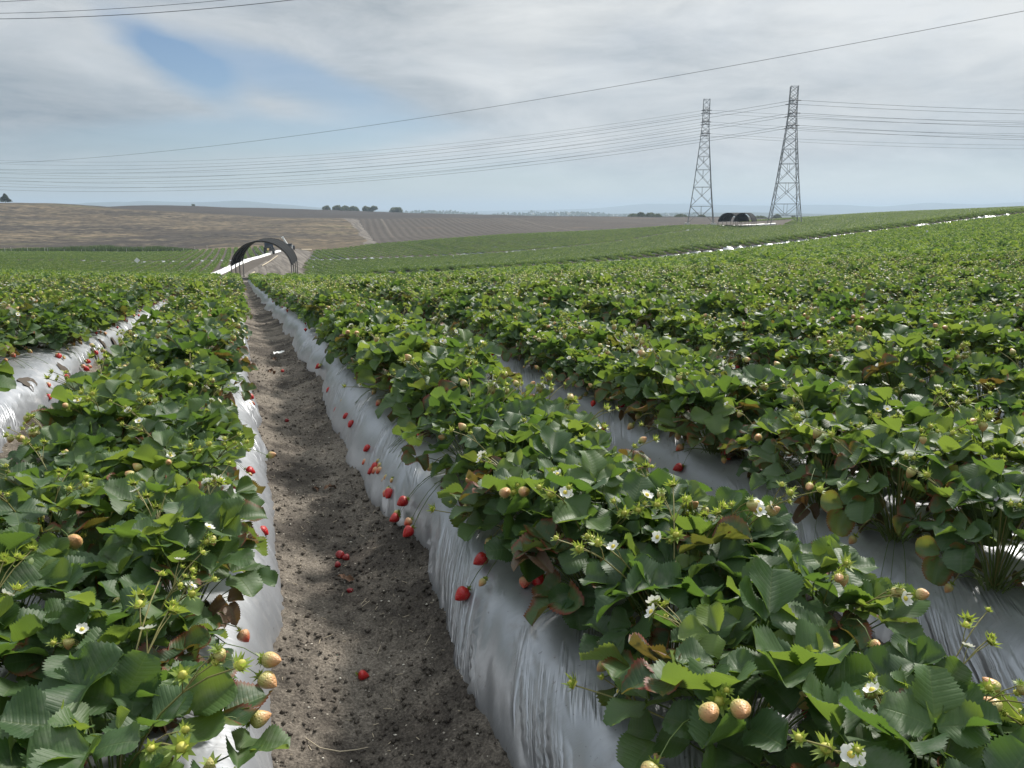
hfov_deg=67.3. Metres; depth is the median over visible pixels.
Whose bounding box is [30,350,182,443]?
strawberry plant
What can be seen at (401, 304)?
strawberry plant
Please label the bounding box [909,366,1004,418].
strawberry plant
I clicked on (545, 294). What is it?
strawberry plant
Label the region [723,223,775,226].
plastic strip
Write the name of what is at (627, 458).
strawberry plant
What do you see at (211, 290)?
strawberry plant
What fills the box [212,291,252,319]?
strawberry plant
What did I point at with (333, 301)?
strawberry plant
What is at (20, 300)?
strawberry plant
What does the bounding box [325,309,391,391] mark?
strawberry plant
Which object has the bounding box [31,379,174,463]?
strawberry plant
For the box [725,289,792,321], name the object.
strawberry plant
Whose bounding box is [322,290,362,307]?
strawberry plant
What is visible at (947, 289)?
strawberry plant
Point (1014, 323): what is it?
strawberry plant
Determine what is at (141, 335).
strawberry plant
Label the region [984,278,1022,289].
strawberry plant
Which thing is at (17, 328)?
strawberry plant
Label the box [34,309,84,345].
strawberry plant
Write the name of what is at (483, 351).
strawberry plant
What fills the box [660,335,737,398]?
strawberry plant
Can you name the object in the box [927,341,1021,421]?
strawberry plant
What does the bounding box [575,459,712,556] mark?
strawberry plant
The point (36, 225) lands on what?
hillside
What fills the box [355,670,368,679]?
fallen strawberry
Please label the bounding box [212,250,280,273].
film covered berm
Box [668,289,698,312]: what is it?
strawberry plant
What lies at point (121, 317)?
strawberry plant
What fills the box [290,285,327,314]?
strawberry plant
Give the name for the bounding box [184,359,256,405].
strawberry plant
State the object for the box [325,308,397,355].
strawberry plant
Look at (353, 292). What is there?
strawberry plant
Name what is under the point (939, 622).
mulch film bed
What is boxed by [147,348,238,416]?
strawberry plant
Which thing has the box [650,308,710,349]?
strawberry plant
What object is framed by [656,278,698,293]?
strawberry plant
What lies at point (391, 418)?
strawberry plant
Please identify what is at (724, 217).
shade shelter
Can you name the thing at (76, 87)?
sky
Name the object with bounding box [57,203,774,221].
distant ploughed field
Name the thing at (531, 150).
power line
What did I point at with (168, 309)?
strawberry plant
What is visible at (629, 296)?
strawberry plant
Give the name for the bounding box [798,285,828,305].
strawberry plant
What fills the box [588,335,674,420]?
strawberry plant
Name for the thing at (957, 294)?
strawberry plant
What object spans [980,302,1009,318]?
strawberry plant
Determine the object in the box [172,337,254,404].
strawberry plant
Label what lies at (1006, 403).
strawberry plant
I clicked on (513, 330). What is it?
strawberry plant
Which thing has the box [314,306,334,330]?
strawberry plant
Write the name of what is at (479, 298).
strawberry plant
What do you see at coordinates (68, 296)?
strawberry plant
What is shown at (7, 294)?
strawberry plant
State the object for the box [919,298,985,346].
strawberry plant
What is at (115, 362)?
strawberry plant
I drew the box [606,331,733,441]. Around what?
strawberry plant
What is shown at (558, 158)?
power line
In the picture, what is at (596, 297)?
strawberry plant
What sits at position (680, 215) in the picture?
bush
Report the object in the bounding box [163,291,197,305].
strawberry plant
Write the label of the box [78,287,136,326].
strawberry plant
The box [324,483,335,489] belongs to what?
dry leaf
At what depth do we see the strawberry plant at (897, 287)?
9.20 m
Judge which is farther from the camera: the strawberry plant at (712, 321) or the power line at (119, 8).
the power line at (119, 8)
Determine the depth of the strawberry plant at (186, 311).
7.36 m
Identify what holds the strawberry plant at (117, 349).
on the mulch film bed at (260, 621)
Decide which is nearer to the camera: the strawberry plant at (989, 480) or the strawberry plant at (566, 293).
the strawberry plant at (989, 480)
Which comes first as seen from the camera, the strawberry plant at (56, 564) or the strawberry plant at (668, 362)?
the strawberry plant at (56, 564)
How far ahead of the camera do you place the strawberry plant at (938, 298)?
7.55 m
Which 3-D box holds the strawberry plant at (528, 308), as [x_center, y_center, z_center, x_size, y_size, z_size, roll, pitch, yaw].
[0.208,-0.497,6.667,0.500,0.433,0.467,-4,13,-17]
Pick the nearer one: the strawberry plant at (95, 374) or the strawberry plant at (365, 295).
the strawberry plant at (95, 374)
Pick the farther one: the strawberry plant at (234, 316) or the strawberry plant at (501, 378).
the strawberry plant at (234, 316)
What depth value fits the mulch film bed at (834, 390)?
5.69 m
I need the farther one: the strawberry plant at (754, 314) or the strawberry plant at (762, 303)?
the strawberry plant at (762, 303)
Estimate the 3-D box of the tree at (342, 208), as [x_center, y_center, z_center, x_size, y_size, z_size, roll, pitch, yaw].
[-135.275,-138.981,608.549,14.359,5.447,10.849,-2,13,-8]
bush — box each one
[627,213,638,216]
[644,212,655,216]
[673,214,687,216]
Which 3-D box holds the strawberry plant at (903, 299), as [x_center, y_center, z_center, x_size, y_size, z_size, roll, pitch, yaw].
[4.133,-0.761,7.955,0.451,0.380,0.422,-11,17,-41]
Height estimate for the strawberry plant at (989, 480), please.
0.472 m
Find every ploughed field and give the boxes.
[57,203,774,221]
[357,217,718,243]
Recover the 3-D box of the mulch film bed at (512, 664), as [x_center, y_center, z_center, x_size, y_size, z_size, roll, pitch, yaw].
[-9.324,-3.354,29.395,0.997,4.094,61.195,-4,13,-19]
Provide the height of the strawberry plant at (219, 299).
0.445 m
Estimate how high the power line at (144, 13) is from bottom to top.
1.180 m
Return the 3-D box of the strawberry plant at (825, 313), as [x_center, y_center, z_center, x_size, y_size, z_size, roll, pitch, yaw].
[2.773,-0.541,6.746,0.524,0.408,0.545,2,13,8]
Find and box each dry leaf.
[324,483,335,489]
[337,574,354,581]
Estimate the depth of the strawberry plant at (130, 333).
5.56 m
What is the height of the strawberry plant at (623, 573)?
0.445 m
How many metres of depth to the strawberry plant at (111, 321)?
7.92 m
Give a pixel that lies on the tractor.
(268, 247)
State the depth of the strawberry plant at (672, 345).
4.67 m
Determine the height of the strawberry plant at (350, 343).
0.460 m
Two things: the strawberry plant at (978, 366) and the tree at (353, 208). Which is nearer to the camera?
the strawberry plant at (978, 366)
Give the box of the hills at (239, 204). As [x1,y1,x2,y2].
[77,200,496,214]
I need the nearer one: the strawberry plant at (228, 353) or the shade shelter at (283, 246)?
the strawberry plant at (228, 353)
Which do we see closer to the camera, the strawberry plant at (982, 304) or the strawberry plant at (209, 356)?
the strawberry plant at (209, 356)
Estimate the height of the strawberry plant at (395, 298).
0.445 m
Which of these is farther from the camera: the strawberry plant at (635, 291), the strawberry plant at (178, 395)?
the strawberry plant at (635, 291)
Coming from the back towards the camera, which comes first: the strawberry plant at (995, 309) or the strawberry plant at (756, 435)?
the strawberry plant at (995, 309)
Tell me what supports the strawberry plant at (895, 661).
on the mulch film bed at (512, 664)
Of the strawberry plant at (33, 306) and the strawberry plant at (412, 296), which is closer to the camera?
the strawberry plant at (33, 306)
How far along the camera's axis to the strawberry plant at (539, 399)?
3.46 m
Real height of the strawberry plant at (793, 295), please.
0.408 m
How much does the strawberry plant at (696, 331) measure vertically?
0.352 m
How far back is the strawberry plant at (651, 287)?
9.42 m
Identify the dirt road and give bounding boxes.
[241,218,375,281]
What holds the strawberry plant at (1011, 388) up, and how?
on the mulch film bed at (834, 390)
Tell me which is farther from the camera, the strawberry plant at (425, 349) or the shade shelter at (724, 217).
the shade shelter at (724, 217)
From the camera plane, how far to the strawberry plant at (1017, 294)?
8.29 m
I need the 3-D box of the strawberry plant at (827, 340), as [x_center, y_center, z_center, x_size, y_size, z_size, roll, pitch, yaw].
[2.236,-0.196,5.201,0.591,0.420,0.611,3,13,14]
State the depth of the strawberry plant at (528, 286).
9.33 m
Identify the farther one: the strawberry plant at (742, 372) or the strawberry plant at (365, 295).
the strawberry plant at (365, 295)
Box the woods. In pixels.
[400,210,699,215]
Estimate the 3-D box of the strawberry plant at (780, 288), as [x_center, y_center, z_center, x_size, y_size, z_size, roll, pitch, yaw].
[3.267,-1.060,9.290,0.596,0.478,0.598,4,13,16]
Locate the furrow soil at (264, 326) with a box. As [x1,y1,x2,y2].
[0,282,1023,767]
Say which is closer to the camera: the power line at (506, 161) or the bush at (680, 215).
the power line at (506, 161)
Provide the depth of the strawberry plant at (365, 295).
8.09 m
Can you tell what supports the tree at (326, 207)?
on the distant ploughed field at (284, 213)
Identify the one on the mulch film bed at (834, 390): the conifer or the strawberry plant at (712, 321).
the strawberry plant at (712, 321)
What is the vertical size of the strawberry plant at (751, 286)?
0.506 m
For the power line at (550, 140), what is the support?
attached to the lattice tower at (786, 129)
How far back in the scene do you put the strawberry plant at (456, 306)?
7.55 m
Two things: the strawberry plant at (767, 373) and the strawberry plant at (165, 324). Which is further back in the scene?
the strawberry plant at (165, 324)
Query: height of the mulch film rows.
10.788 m
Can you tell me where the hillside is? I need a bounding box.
[0,203,380,253]
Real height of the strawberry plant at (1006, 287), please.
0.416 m
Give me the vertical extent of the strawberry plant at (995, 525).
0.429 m
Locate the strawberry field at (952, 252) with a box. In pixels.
[0,206,1023,767]
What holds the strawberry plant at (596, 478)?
on the mulch film bed at (512, 664)
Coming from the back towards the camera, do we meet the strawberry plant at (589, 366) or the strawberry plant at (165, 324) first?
the strawberry plant at (165, 324)
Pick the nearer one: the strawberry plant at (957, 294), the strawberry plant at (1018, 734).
the strawberry plant at (1018, 734)
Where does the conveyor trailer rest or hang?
on the dirt road
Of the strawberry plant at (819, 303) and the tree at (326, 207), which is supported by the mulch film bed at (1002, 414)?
the strawberry plant at (819, 303)
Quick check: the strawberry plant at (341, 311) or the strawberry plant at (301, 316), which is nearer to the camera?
the strawberry plant at (341, 311)
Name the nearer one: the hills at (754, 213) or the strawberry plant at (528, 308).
the strawberry plant at (528, 308)
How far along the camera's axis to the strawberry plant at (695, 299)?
8.42 m
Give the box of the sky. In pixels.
[0,0,1023,211]
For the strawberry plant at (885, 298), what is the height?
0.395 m
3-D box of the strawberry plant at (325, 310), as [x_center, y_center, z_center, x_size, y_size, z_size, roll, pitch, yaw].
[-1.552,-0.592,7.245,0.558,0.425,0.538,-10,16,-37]
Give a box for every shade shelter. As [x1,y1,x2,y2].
[230,238,297,276]
[718,213,748,225]
[733,213,756,225]
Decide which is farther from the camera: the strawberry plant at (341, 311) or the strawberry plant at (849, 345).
the strawberry plant at (341, 311)
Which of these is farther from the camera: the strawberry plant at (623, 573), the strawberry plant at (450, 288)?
the strawberry plant at (450, 288)
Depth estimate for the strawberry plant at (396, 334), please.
4.82 m
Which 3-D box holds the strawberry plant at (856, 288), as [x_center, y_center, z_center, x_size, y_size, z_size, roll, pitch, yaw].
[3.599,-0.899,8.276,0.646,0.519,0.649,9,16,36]
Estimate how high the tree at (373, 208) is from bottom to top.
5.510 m
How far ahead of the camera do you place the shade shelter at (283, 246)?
65.12 m
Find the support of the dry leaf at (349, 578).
on the furrow soil at (264, 326)
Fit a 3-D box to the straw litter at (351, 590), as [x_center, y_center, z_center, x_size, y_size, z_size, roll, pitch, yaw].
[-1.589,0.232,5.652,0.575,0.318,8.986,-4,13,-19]
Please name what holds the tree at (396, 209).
on the distant ploughed field at (284, 213)
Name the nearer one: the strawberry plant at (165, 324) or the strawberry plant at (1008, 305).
the strawberry plant at (165, 324)
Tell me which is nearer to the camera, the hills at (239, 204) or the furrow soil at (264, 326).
the furrow soil at (264, 326)
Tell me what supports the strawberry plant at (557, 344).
on the mulch film bed at (939, 622)
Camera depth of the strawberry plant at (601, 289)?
8.75 m
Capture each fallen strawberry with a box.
[335,550,344,558]
[342,554,349,560]
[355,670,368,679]
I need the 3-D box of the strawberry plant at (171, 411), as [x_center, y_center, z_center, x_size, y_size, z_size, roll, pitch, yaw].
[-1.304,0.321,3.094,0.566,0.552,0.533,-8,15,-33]
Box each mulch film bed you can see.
[0,299,165,452]
[0,322,283,767]
[248,280,810,767]
[397,310,1023,707]
[556,315,1017,500]
[649,327,1003,416]
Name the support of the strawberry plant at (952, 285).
on the mulch film bed
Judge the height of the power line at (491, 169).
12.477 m
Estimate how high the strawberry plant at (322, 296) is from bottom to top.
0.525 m
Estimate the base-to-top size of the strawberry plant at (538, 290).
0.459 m
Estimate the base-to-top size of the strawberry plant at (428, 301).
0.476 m
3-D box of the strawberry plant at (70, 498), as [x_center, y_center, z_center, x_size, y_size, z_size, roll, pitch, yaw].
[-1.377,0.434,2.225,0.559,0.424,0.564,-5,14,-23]
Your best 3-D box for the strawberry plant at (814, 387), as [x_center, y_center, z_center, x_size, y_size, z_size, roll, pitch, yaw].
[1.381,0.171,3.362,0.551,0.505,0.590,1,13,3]
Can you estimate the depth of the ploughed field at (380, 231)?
301.95 m
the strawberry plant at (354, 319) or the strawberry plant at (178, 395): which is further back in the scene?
the strawberry plant at (354, 319)
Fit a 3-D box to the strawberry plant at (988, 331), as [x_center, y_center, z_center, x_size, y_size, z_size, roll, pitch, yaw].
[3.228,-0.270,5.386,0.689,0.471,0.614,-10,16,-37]
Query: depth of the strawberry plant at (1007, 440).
2.67 m
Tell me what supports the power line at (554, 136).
attached to the lattice tower at (786, 129)
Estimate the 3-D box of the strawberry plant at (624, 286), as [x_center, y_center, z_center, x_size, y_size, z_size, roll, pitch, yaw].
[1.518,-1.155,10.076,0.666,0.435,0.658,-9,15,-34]
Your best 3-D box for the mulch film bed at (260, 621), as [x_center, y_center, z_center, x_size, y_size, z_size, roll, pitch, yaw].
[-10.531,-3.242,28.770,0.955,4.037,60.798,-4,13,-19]
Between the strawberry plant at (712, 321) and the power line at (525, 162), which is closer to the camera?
the strawberry plant at (712, 321)
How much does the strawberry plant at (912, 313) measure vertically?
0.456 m
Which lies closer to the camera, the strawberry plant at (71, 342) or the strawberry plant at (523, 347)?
the strawberry plant at (523, 347)
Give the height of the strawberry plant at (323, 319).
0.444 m
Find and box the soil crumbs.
[247,348,506,767]
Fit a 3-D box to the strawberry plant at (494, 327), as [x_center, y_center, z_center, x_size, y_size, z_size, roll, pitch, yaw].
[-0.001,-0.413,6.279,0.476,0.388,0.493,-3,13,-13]
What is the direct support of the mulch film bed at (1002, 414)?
on the furrow soil at (264, 326)
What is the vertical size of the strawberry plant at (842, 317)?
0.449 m
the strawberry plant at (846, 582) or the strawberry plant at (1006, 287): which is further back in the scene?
the strawberry plant at (1006, 287)
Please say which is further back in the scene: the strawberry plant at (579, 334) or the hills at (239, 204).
the hills at (239, 204)
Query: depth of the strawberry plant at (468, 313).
7.27 m
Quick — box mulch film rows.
[83,213,1020,271]
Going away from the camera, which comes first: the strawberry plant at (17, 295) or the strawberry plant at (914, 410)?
the strawberry plant at (914, 410)
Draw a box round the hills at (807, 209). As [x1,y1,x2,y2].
[443,202,1023,213]
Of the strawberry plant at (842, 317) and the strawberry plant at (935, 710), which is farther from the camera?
the strawberry plant at (842, 317)
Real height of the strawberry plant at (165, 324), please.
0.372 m
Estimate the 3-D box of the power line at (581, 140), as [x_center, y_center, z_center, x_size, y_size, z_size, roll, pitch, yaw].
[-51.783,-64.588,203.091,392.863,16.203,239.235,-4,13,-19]
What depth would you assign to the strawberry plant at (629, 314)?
6.97 m
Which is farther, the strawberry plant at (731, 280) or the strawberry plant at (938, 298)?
the strawberry plant at (731, 280)
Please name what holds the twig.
on the furrow soil at (264, 326)
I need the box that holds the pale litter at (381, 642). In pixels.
[260,340,478,762]
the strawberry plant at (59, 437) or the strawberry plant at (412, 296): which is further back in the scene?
the strawberry plant at (412, 296)
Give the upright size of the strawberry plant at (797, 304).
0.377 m
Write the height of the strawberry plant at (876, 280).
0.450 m
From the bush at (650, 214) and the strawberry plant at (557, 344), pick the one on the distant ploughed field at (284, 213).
the bush at (650, 214)
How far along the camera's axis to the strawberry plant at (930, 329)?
5.71 m
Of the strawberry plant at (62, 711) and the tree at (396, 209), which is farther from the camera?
the tree at (396, 209)
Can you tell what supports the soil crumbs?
on the furrow soil at (264, 326)
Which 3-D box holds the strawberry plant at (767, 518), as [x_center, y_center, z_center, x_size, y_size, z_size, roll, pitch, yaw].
[0.519,0.430,2.078,0.613,0.479,0.637,9,15,35]
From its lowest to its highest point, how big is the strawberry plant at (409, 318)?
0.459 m
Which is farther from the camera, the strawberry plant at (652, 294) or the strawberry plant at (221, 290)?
the strawberry plant at (221, 290)
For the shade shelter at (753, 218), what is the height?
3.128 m
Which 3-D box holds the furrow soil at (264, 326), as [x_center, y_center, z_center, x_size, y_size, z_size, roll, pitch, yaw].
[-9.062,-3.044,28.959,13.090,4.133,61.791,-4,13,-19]
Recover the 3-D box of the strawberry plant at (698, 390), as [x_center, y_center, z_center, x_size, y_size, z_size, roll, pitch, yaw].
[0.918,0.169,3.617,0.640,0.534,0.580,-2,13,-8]
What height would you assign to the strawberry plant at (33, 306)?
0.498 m
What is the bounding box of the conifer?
[0,193,12,202]
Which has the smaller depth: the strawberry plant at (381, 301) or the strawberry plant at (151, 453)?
the strawberry plant at (151, 453)
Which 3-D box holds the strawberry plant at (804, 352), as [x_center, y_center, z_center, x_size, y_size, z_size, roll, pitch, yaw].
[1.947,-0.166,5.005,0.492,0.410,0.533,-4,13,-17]
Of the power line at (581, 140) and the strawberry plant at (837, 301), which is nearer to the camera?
the strawberry plant at (837, 301)
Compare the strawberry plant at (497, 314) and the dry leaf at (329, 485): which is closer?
the dry leaf at (329, 485)
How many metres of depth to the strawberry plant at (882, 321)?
6.01 m
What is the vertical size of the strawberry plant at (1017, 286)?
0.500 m
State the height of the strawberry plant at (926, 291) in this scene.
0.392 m
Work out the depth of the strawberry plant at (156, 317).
6.23 m
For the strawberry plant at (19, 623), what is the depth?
1.60 m
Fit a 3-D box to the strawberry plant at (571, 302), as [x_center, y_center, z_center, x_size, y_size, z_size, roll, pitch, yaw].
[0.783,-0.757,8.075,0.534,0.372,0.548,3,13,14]
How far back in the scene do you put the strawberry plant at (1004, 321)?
5.59 m
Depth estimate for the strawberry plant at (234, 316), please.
7.42 m
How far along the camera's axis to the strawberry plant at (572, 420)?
3.04 m
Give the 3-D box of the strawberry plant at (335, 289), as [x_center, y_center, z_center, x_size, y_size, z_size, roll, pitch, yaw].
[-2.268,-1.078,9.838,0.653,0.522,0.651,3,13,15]
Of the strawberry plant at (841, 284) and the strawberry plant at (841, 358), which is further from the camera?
the strawberry plant at (841, 284)
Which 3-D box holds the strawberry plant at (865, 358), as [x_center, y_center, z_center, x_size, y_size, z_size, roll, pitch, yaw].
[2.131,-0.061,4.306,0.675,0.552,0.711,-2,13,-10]
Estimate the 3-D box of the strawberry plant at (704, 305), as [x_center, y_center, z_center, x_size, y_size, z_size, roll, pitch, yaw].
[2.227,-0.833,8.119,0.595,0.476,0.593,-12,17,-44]
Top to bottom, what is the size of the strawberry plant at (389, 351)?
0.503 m
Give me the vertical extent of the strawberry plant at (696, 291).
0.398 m
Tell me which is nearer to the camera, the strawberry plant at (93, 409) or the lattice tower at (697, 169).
the strawberry plant at (93, 409)
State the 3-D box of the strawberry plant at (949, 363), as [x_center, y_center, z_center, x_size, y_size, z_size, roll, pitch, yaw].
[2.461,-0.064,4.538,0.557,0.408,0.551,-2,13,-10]
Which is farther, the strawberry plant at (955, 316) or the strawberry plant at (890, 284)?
the strawberry plant at (890, 284)
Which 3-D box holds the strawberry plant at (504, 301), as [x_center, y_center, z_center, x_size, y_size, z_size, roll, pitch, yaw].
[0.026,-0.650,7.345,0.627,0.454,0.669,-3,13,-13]
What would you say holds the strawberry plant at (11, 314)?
on the mulch film bed at (25, 396)
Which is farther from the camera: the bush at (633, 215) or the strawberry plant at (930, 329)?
the bush at (633, 215)
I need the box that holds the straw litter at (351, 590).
[259,343,459,754]
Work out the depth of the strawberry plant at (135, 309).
9.98 m
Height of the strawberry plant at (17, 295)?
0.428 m
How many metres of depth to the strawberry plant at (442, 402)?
3.15 m
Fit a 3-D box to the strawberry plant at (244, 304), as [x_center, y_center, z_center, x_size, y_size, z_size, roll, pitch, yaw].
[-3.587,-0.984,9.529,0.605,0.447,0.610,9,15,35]
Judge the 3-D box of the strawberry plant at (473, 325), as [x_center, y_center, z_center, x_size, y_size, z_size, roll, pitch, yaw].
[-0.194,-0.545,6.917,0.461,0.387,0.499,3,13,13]
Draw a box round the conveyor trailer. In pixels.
[281,237,294,249]
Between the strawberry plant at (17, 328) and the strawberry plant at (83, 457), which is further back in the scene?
the strawberry plant at (17, 328)
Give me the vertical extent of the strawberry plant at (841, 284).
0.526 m
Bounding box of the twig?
[305,738,367,751]
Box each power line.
[0,125,1008,187]
[1,110,977,161]
[3,125,967,176]
[5,0,289,18]
[5,100,1006,169]
[6,136,997,187]
[9,122,1019,172]
[10,11,1022,162]
[12,134,971,183]
[16,116,1015,181]
[18,128,1016,191]
[21,113,999,165]
[22,0,221,12]
[37,113,1007,178]
[56,104,1015,173]
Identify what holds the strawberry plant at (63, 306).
on the mulch film bed at (25, 396)
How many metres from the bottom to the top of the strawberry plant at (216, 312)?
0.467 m
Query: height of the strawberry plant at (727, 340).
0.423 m
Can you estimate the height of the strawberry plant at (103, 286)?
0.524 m
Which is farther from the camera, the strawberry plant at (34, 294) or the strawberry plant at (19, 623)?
the strawberry plant at (34, 294)
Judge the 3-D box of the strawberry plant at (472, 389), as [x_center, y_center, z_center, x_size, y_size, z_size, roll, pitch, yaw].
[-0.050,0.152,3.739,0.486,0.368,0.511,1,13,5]
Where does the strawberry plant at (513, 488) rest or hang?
on the mulch film bed at (512, 664)
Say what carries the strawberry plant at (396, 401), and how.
on the mulch film bed at (512, 664)
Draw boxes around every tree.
[322,205,330,209]
[332,205,349,210]
[349,206,359,210]
[362,205,377,211]
[389,207,402,212]
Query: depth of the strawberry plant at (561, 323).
5.99 m
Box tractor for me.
[263,243,274,253]
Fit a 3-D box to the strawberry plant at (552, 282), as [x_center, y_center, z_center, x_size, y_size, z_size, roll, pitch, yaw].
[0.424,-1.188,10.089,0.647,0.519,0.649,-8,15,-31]
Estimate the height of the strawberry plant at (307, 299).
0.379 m
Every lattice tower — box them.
[685,99,716,224]
[767,85,801,224]
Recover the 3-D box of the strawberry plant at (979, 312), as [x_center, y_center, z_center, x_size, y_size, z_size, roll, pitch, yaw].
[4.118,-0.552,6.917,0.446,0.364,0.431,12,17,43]
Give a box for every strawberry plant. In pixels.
[0,285,30,300]
[0,287,14,302]
[0,290,68,399]
[0,303,32,351]
[0,412,131,517]
[0,436,127,538]
[0,468,112,595]
[0,521,132,671]
[0,545,49,715]
[0,569,290,767]
[2,289,54,346]
[2,290,54,319]
[3,547,280,765]
[15,295,54,329]
[15,312,92,370]
[24,288,76,301]
[27,287,93,299]
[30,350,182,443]
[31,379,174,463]
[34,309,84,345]
[43,296,110,354]
[44,292,117,334]
[49,286,117,335]
[54,282,89,296]
[61,461,278,649]
[65,362,161,425]
[75,463,268,585]
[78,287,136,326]
[88,297,124,329]
[89,333,191,374]
[92,280,141,316]
[96,339,156,374]
[96,429,265,517]
[98,356,154,376]
[107,294,134,322]
[108,326,169,347]
[108,398,275,535]
[118,286,139,317]
[121,322,168,337]
[121,329,152,341]
[123,306,197,343]
[124,393,256,475]
[146,301,200,327]
[147,303,196,316]
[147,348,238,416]
[151,325,258,390]
[152,293,195,311]
[160,377,239,425]
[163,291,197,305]
[163,311,253,398]
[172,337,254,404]
[180,302,243,339]
[182,292,246,319]
[183,300,251,339]
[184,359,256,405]
[189,294,245,322]
[189,301,245,322]
[193,282,238,300]
[193,286,250,310]
[194,287,232,294]
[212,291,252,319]
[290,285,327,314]
[297,293,315,318]
[297,302,324,324]
[300,291,326,320]
[302,286,348,331]
[312,279,358,294]
[312,298,370,368]
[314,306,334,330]
[315,298,364,333]
[315,299,350,314]
[319,302,368,336]
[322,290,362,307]
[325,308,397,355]
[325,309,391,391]
[327,312,396,364]
[330,284,383,306]
[333,282,365,295]
[333,332,383,411]
[342,328,457,405]
[343,319,424,427]
[346,294,387,308]
[353,300,402,316]
[362,357,458,464]
[367,345,494,498]
[375,303,430,329]
[388,281,424,311]
[389,367,536,536]
[396,285,434,313]
[398,305,459,339]
[406,288,430,312]
[408,285,443,320]
[415,333,471,362]
[417,284,465,323]
[426,328,522,385]
[427,425,593,600]
[429,299,464,327]
[432,291,481,333]
[436,282,476,292]
[438,370,515,424]
[440,412,555,530]
[447,283,485,296]
[454,305,491,335]
[454,377,543,439]
[466,370,576,434]
[467,305,515,341]
[469,286,510,327]
[474,310,520,348]
[482,312,524,355]
[484,292,539,332]
[493,310,563,361]
[496,450,691,630]
[498,393,618,457]
[510,303,557,323]
[511,275,560,311]
[512,326,564,371]
[522,281,556,315]
[525,273,560,286]
[525,328,586,400]
[531,299,593,328]
[535,429,659,499]
[536,278,590,318]
[545,338,613,390]
[550,282,598,317]
[551,474,763,698]
[552,318,586,355]
[556,315,614,366]
[562,294,604,319]
[562,557,928,767]
[564,342,628,429]
[569,318,658,352]
[573,280,620,319]
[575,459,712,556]
[580,286,624,323]
[585,467,831,664]
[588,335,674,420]
[590,289,649,327]
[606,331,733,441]
[607,324,661,383]
[608,278,647,293]
[609,289,657,330]
[614,288,683,328]
[616,303,652,331]
[626,283,658,297]
[628,333,750,392]
[630,294,690,342]
[638,279,679,296]
[638,365,784,471]
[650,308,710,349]
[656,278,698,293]
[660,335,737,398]
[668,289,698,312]
[670,310,719,340]
[673,285,718,313]
[677,319,728,358]
[682,289,718,318]
[690,314,728,347]
[691,282,741,322]
[702,357,778,421]
[703,318,775,369]
[708,500,930,717]
[709,283,764,320]
[710,361,833,448]
[713,274,761,293]
[713,304,770,354]
[717,400,833,493]
[721,281,779,315]
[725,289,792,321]
[725,298,798,363]
[733,326,793,368]
[743,277,785,296]
[748,384,904,542]
[759,296,790,307]
[762,276,801,304]
[763,663,1023,767]
[766,304,846,372]
[768,367,907,472]
[769,303,808,319]
[772,295,807,311]
[775,328,849,376]
[776,285,827,306]
[787,275,833,310]
[796,607,1023,767]
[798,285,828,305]
[798,326,876,376]
[799,299,848,341]
[799,413,998,579]
[803,299,851,311]
[814,342,890,386]
[818,286,879,327]
[819,380,993,500]
[821,276,881,304]
[825,304,881,344]
[827,273,883,303]
[833,323,959,405]
[833,335,905,385]
[849,304,922,348]
[855,274,887,286]
[856,280,887,293]
[858,295,918,342]
[871,290,896,304]
[876,279,918,300]
[881,340,981,396]
[886,278,911,298]
[892,454,1023,593]
[894,292,929,305]
[894,305,948,348]
[895,385,1023,546]
[904,316,954,351]
[906,282,939,299]
[906,290,936,301]
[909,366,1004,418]
[911,300,947,316]
[917,293,966,312]
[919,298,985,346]
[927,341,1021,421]
[929,287,965,305]
[930,279,966,292]
[930,312,1023,364]
[934,286,966,304]
[945,314,1023,361]
[948,305,990,315]
[949,296,1004,312]
[953,277,1012,306]
[960,274,1007,289]
[972,378,1023,431]
[975,328,1023,368]
[977,302,1023,330]
[979,347,1023,417]
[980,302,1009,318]
[982,677,1023,743]
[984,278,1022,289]
[985,279,1011,301]
[986,285,1023,305]
[990,517,1023,545]
[993,298,1023,310]
[1004,302,1023,331]
[1006,272,1023,296]
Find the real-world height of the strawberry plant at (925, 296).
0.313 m
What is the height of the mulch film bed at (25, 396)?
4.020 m
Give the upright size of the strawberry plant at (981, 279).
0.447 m
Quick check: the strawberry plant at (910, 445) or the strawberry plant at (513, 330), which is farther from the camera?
the strawberry plant at (513, 330)
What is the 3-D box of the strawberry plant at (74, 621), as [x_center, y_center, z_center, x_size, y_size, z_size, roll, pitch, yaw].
[-0.790,0.591,1.692,0.588,0.391,0.429,-2,13,-10]
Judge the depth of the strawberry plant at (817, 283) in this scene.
9.27 m
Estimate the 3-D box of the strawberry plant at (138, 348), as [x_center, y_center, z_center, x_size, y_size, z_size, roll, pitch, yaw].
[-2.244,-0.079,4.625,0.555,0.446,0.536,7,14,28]
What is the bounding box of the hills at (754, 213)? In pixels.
[506,212,837,215]
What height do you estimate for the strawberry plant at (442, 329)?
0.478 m
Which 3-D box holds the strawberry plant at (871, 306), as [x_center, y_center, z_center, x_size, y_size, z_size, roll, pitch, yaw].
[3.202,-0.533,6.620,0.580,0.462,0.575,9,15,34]
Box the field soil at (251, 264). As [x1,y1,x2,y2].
[2,211,1023,275]
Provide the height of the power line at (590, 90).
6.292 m
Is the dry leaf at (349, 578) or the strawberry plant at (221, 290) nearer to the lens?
the dry leaf at (349, 578)

